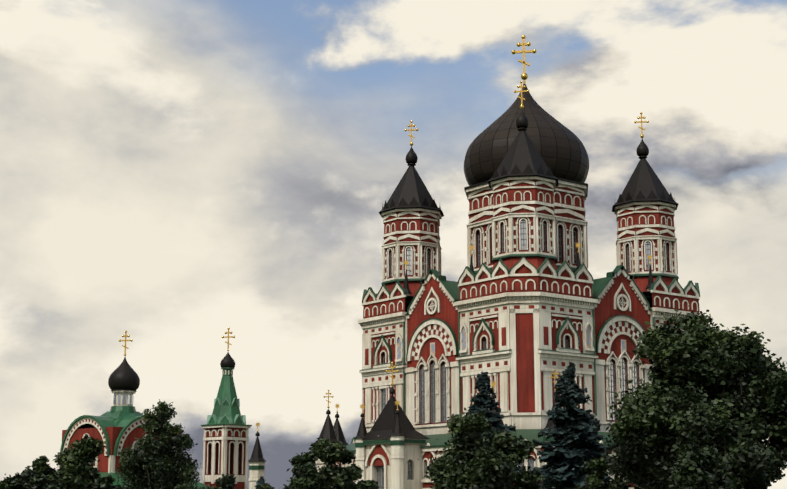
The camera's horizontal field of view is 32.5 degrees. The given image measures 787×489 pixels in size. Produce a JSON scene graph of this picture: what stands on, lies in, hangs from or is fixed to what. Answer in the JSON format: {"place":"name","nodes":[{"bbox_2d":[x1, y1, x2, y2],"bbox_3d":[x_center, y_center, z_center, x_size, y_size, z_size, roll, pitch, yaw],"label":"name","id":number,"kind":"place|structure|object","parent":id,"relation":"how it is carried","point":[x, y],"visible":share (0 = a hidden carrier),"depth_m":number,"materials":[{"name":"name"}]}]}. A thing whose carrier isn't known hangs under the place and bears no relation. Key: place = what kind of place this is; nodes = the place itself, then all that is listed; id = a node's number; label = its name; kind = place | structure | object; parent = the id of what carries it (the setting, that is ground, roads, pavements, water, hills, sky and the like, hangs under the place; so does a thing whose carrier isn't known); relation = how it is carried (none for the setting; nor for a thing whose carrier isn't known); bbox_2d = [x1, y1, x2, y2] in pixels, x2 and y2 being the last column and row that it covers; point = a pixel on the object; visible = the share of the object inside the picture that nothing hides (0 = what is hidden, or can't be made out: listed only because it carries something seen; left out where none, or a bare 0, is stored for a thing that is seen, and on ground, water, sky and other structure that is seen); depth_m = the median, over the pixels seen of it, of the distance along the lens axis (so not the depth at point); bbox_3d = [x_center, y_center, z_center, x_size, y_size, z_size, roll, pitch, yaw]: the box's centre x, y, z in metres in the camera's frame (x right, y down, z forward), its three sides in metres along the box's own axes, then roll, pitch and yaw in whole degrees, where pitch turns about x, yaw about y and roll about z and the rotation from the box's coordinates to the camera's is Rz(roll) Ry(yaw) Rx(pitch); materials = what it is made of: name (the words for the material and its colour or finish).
{"place":"outdoors","nodes":[
{"label":"outdoors","id":0,"kind":"place"},
{"bbox_2d":[0,0,786,488],"label":"sky","id":1,"kind":"structure","parent":0,"point":[175,174],"materials":[{"name":"white"}]},
{"bbox_2d":[248,35,704,488],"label":"cathedral","id":2,"kind":"structure","parent":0,"point":[525,309],"depth_m":139.35,"materials":[{"name":"white paint"}]},
{"bbox_3d":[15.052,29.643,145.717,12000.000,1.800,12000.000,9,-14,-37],"label":"ground","id":3,"kind":"structure","parent":0,"visible":0},
{"bbox_2d":[0,466,37,488],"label":"tree","id":4,"kind":"object","parent":3,"relation":"on","point":[17,480],"visible":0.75,"depth_m":74.52,"materials":[{"name":"green plant"}]},
{"bbox_2d":[26,472,61,488],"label":"tree","id":5,"kind":"object","parent":3,"relation":"on","point":[39,481],"visible":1,"depth_m":63.35,"materials":[{"name":"green plant"}]},
{"bbox_2d":[31,456,63,488],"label":"tree","id":6,"kind":"object","parent":3,"relation":"on","point":[40,465],"visible":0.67,"depth_m":84.51,"materials":[{"name":"green plant"}]},
{"bbox_2d":[53,434,105,488],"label":"tree","id":7,"kind":"object","parent":3,"relation":"on","point":[77,470],"visible":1,"depth_m":80.96,"materials":[{"name":"green plant"}]},
{"bbox_2d":[91,474,125,488],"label":"tree","id":8,"kind":"object","parent":3,"relation":"on","point":[106,482],"visible":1,"depth_m":67.43,"materials":[{"name":"green plant"}]},
{"bbox_2d":[59,327,251,488],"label":"church","id":9,"kind":"structure","parent":3,"relation":"on","point":[116,427],"depth_m":139.78,"materials":[{"name":"red paint"}]},
{"bbox_2d":[115,399,204,488],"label":"tree","id":10,"kind":"object","parent":3,"relation":"on","point":[151,462],"visible":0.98,"depth_m":87.26,"materials":[{"name":"green plant"}]},
{"bbox_2d":[174,482,192,488],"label":"tree","id":11,"kind":"object","parent":3,"relation":"on","point":[186,485],"visible":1,"depth_m":72.95,"materials":[{"name":"green plant"}]},
{"bbox_2d":[202,485,220,488],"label":"tree","id":12,"kind":"object","parent":3,"relation":"on","point":[209,487],"visible":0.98,"depth_m":77.94,"materials":[{"name":"green plant"}]},
{"bbox_2d":[215,474,235,488],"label":"tree","id":13,"kind":"object","parent":3,"relation":"on","point":[226,482],"visible":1,"depth_m":66.67,"materials":[{"name":"green plant"}]},
{"bbox_2d":[255,476,264,488],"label":"spruce","id":14,"kind":"object","parent":3,"relation":"on","point":[260,481],"visible":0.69,"depth_m":98.03,"materials":[{"name":"green plant"}]},
{"bbox_2d":[259,483,274,488],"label":"tree","id":15,"kind":"object","parent":3,"relation":"on","point":[265,486],"visible":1,"depth_m":68.63,"materials":[{"name":"green plant"}]},
{"bbox_2d":[283,451,317,488],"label":"tree","id":16,"kind":"object","parent":3,"relation":"on","point":[298,462],"visible":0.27,"depth_m":72.92,"materials":[{"name":"green plant"}]},
{"bbox_2d":[287,437,355,488],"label":"tree","id":17,"kind":"object","parent":3,"relation":"on","point":[326,452],"visible":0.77,"depth_m":70.52,"materials":[{"name":"green plant"}]},
{"bbox_2d":[333,464,372,488],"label":"tree","id":18,"kind":"object","parent":3,"relation":"on","point":[348,475],"visible":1,"depth_m":62.63,"materials":[{"name":"green plant"}]},
{"bbox_2d":[365,479,379,488],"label":"tree","id":19,"kind":"object","parent":3,"relation":"on","point":[374,484],"visible":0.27,"depth_m":64.70,"materials":[{"name":"green plant"}]},
{"bbox_2d":[418,408,555,488],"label":"tree","id":20,"kind":"object","parent":3,"relation":"on","point":[470,459],"visible":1,"depth_m":67.95,"materials":[{"name":"green plant"}]},
{"bbox_2d":[465,371,522,475],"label":"spruce","id":21,"kind":"object","parent":3,"relation":"on","point":[483,401],"visible":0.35,"depth_m":90.67,"materials":[{"name":"green plant"}]},
{"bbox_2d":[532,361,613,488],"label":"spruce","id":22,"kind":"object","parent":3,"relation":"on","point":[573,430],"visible":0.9,"depth_m":88.96,"materials":[{"name":"green plant"}]},
{"bbox_2d":[571,457,631,488],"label":"tree","id":23,"kind":"object","parent":3,"relation":"on","point":[596,469],"visible":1,"depth_m":57.45,"materials":[{"name":"green plant"}]},
{"bbox_2d":[606,454,673,488],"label":"tree","id":24,"kind":"object","parent":3,"relation":"on","point":[637,479],"visible":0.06,"depth_m":62.69,"materials":[{"name":"green plant"}]},
{"bbox_2d":[597,305,786,488],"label":"tree","id":25,"kind":"object","parent":3,"relation":"on","point":[647,440],"visible":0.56,"depth_m":56.39,"materials":[{"name":"green plant"}]},
{"bbox_2d":[668,445,736,488],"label":"tree","id":26,"kind":"object","parent":3,"relation":"on","point":[703,468],"visible":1,"depth_m":44.62,"materials":[{"name":"green plant"}]},
{"bbox_2d":[668,329,786,487],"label":"tree","id":27,"kind":"object","parent":3,"relation":"on","point":[762,415],"visible":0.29,"depth_m":51.80,"materials":[{"name":"green plant"}]},
{"bbox_2d":[702,412,780,488],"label":"tree","id":28,"kind":"object","parent":3,"relation":"on","point":[749,461],"visible":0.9,"depth_m":48.17,"materials":[{"name":"green plant"}]}
]}

